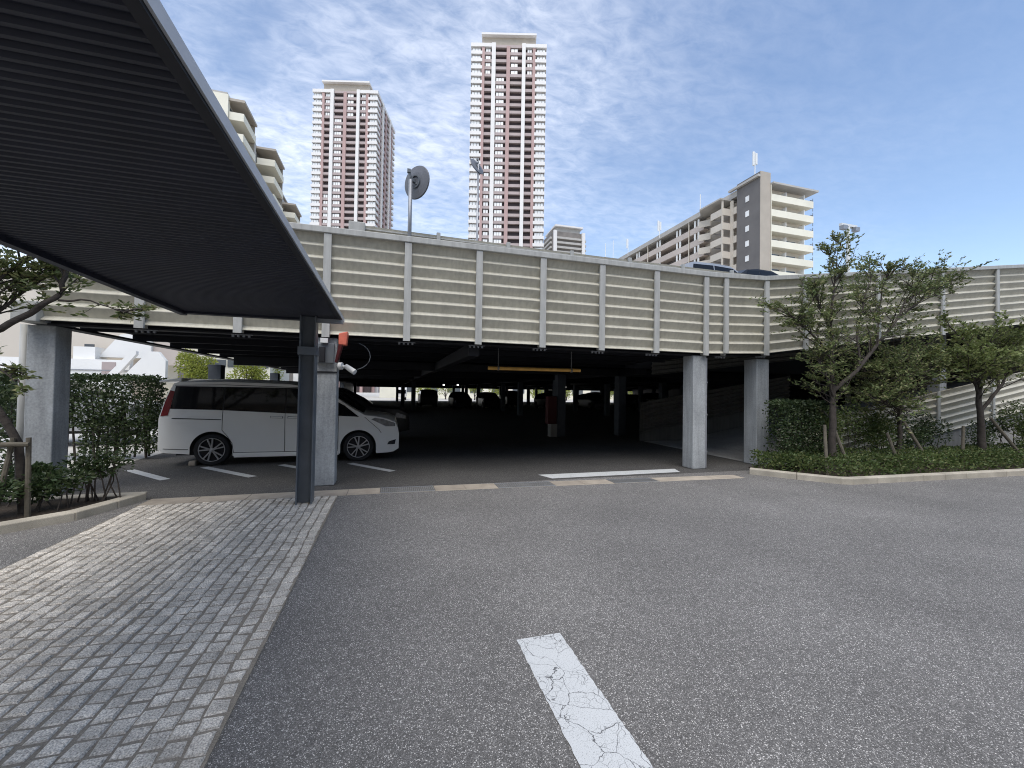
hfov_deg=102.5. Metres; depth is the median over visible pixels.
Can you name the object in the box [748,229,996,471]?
garden tree
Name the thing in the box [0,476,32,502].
shrub
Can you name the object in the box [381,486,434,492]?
drain grate
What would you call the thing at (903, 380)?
garden tree
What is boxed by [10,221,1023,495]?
parking garage
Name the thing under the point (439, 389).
garden tree
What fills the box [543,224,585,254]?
grey tower
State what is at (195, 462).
wheel stop
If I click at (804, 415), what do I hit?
hedge
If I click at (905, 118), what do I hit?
sky
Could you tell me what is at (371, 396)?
ground
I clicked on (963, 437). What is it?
support stake
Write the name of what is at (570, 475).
road marking
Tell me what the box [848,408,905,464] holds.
shrub
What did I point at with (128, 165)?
walkway canopy
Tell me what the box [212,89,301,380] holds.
apartment block
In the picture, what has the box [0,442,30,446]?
support stake
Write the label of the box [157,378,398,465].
parked minivan
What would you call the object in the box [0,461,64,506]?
shrub
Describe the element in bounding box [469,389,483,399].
garden tree
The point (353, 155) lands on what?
apartment tower
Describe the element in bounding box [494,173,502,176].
window
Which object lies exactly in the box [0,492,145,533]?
kerb
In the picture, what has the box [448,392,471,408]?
parked car
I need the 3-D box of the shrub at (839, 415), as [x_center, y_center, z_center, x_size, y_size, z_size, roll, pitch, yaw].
[7.296,1.105,9.187,1.797,1.541,0.613,1,-1,-16]
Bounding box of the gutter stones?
[138,475,742,505]
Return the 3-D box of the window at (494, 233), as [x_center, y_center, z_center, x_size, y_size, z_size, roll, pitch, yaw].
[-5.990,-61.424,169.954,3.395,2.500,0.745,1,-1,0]
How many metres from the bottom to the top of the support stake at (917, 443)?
1.078 m
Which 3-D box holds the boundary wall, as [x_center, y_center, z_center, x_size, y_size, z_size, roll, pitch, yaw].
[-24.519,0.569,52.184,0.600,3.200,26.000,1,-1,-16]
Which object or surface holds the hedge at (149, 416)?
on the ground at (371, 396)
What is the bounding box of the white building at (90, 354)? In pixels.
[0,268,288,403]
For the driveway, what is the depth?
2.84 m
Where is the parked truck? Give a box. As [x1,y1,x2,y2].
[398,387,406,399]
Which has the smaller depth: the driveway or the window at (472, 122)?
the driveway
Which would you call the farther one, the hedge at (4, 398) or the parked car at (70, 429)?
the parked car at (70, 429)
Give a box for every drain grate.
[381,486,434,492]
[494,481,555,487]
[606,478,657,482]
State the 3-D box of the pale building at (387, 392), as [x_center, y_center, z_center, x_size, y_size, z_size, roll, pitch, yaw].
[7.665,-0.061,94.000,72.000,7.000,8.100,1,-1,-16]
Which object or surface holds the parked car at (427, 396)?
on the garage floor
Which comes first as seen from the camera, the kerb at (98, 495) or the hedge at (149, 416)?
the kerb at (98, 495)
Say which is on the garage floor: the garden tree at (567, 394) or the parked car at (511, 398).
the parked car at (511, 398)
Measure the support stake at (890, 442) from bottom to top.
0.822 m
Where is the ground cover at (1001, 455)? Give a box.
[749,441,1023,476]
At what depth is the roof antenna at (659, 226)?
104.02 m
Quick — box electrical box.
[317,338,336,372]
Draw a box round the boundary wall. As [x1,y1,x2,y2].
[293,373,297,380]
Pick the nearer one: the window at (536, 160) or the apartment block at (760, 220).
the apartment block at (760, 220)
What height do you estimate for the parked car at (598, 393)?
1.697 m
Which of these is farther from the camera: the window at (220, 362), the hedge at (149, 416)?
the window at (220, 362)
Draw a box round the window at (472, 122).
[471,121,479,127]
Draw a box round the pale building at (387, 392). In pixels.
[379,387,632,399]
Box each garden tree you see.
[0,245,158,513]
[173,348,217,378]
[226,365,269,379]
[273,367,285,380]
[437,388,451,398]
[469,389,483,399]
[530,390,543,397]
[566,390,572,400]
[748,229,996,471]
[826,319,984,460]
[921,310,1023,462]
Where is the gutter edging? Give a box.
[161,475,734,498]
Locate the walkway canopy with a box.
[0,0,344,504]
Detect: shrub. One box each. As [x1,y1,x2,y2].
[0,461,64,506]
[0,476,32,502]
[1,464,95,511]
[57,449,134,503]
[811,399,874,468]
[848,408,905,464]
[888,409,953,460]
[959,413,1013,449]
[994,399,1023,447]
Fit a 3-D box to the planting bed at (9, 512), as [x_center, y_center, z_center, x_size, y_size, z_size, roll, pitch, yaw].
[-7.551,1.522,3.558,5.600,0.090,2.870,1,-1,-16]
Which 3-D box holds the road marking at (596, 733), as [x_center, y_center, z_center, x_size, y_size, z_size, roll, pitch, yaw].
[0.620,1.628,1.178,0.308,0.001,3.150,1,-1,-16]
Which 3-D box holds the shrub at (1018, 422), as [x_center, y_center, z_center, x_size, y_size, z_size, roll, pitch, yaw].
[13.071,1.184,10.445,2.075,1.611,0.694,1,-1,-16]
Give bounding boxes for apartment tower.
[309,80,394,392]
[468,32,546,248]
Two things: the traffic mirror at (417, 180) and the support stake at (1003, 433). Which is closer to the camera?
the traffic mirror at (417, 180)
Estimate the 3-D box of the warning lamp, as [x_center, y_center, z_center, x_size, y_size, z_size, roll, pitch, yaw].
[-2.739,-0.590,6.621,0.179,0.496,0.236,1,-1,-16]
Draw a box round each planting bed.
[0,496,121,521]
[748,455,1023,476]
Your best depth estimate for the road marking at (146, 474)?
7.40 m
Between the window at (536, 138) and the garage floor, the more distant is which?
the window at (536, 138)
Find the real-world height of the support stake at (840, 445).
0.970 m
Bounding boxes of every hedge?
[0,370,17,471]
[0,372,168,457]
[762,398,828,468]
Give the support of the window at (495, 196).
in the apartment tower at (507, 111)
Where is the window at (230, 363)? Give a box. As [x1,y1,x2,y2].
[227,360,246,366]
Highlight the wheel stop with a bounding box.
[188,459,200,465]
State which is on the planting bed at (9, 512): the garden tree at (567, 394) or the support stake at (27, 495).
the support stake at (27, 495)
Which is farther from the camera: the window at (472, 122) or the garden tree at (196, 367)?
the window at (472, 122)
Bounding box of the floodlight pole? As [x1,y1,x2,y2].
[839,223,859,403]
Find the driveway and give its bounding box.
[0,470,1023,767]
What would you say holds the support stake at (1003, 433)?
on the planting bed at (879, 472)
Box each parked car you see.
[0,379,162,440]
[339,387,408,431]
[418,389,437,406]
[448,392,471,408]
[477,392,500,408]
[499,391,516,406]
[534,393,552,407]
[578,393,603,408]
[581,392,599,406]
[680,262,737,272]
[738,269,777,275]
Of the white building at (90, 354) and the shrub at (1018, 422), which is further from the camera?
the white building at (90, 354)
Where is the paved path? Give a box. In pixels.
[0,495,337,767]
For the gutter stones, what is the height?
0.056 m
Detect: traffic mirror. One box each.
[405,166,429,235]
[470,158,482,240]
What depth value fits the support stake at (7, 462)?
4.74 m
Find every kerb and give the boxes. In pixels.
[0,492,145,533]
[5,492,146,500]
[749,468,1023,484]
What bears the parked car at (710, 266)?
on the parking garage
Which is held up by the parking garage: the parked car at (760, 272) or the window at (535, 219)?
the parked car at (760, 272)
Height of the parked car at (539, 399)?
1.518 m
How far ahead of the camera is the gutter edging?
6.85 m
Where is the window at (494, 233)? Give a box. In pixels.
[493,232,501,235]
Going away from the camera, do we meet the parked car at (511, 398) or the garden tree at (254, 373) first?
the garden tree at (254, 373)
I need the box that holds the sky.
[0,0,1023,273]
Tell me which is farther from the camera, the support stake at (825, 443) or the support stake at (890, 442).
the support stake at (890, 442)
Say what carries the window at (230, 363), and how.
in the white building at (90, 354)
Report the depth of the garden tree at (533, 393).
74.94 m
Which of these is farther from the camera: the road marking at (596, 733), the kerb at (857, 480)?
the kerb at (857, 480)
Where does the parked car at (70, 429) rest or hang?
on the ground at (371, 396)
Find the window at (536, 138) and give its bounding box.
[535,137,543,143]
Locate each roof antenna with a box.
[657,221,660,237]
[752,151,757,173]
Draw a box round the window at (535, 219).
[534,218,542,224]
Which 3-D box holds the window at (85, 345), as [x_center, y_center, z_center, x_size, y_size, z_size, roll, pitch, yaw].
[-26.954,-2.169,26.227,0.500,0.750,0.055,1,-1,-16]
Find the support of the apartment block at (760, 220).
on the ground at (371, 396)
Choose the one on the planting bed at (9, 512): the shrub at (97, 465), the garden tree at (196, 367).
the shrub at (97, 465)
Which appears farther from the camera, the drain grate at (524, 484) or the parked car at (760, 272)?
the parked car at (760, 272)
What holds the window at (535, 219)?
in the apartment tower at (507, 111)
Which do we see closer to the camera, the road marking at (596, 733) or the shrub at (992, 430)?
the road marking at (596, 733)
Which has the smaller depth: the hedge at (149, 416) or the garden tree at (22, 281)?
the garden tree at (22, 281)
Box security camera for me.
[337,362,356,374]
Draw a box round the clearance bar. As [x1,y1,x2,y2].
[488,348,580,372]
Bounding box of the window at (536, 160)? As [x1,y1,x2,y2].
[535,159,543,165]
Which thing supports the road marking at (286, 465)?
on the garage floor
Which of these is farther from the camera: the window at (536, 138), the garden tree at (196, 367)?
the window at (536, 138)
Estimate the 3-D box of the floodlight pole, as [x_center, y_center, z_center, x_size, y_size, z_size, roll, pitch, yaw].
[28.207,-5.379,34.444,1.900,16.100,0.496,1,-1,-16]
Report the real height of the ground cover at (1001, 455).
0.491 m
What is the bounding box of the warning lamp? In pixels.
[335,332,348,362]
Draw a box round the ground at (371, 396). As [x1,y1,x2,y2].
[0,392,612,496]
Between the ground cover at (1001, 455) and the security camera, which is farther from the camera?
the ground cover at (1001, 455)
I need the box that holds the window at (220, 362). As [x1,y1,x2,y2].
[205,359,225,366]
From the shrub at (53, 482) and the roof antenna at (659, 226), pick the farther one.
the roof antenna at (659, 226)
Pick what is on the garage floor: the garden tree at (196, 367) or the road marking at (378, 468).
the road marking at (378, 468)
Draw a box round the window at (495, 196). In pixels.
[494,195,501,198]
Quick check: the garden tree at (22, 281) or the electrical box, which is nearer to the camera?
the garden tree at (22, 281)
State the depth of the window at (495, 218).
169.73 m
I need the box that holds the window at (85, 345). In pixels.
[84,344,94,346]
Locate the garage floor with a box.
[8,400,1009,499]
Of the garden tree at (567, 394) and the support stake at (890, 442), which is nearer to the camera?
the support stake at (890, 442)
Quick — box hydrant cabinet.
[545,396,556,436]
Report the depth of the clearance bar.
8.97 m
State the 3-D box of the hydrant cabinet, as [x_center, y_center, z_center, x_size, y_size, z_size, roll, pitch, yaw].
[1.421,1.169,14.861,0.360,1.450,0.280,1,-1,-16]
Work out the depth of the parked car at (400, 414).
12.68 m
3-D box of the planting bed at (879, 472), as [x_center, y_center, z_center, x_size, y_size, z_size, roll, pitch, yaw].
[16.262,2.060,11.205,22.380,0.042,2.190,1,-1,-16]
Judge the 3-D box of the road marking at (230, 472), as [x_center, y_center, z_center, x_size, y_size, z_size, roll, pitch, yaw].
[-5.384,1.657,7.771,1.690,0.001,0.150,0,-1,29]
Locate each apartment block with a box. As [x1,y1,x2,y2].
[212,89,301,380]
[618,171,818,274]
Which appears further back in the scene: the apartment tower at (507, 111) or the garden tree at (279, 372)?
the apartment tower at (507, 111)
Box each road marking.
[127,469,168,479]
[201,467,253,476]
[279,464,295,467]
[348,463,394,471]
[517,633,652,767]
[541,469,678,477]
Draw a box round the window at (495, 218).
[494,217,501,220]
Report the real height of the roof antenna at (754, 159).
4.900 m
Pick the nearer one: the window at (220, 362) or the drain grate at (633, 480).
the drain grate at (633, 480)
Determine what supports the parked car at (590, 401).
on the garage floor
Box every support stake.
[0,438,15,505]
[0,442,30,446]
[24,437,31,516]
[823,425,828,474]
[836,430,852,472]
[885,433,900,463]
[902,421,934,468]
[961,426,964,466]
[989,417,1023,457]
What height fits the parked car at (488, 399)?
1.518 m
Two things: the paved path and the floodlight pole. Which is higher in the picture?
the floodlight pole
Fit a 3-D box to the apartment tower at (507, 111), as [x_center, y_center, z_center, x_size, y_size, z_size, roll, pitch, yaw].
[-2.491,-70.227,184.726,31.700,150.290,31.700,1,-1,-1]
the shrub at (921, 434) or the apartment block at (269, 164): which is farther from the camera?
the apartment block at (269, 164)
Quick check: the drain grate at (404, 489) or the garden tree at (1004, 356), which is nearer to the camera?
the drain grate at (404, 489)

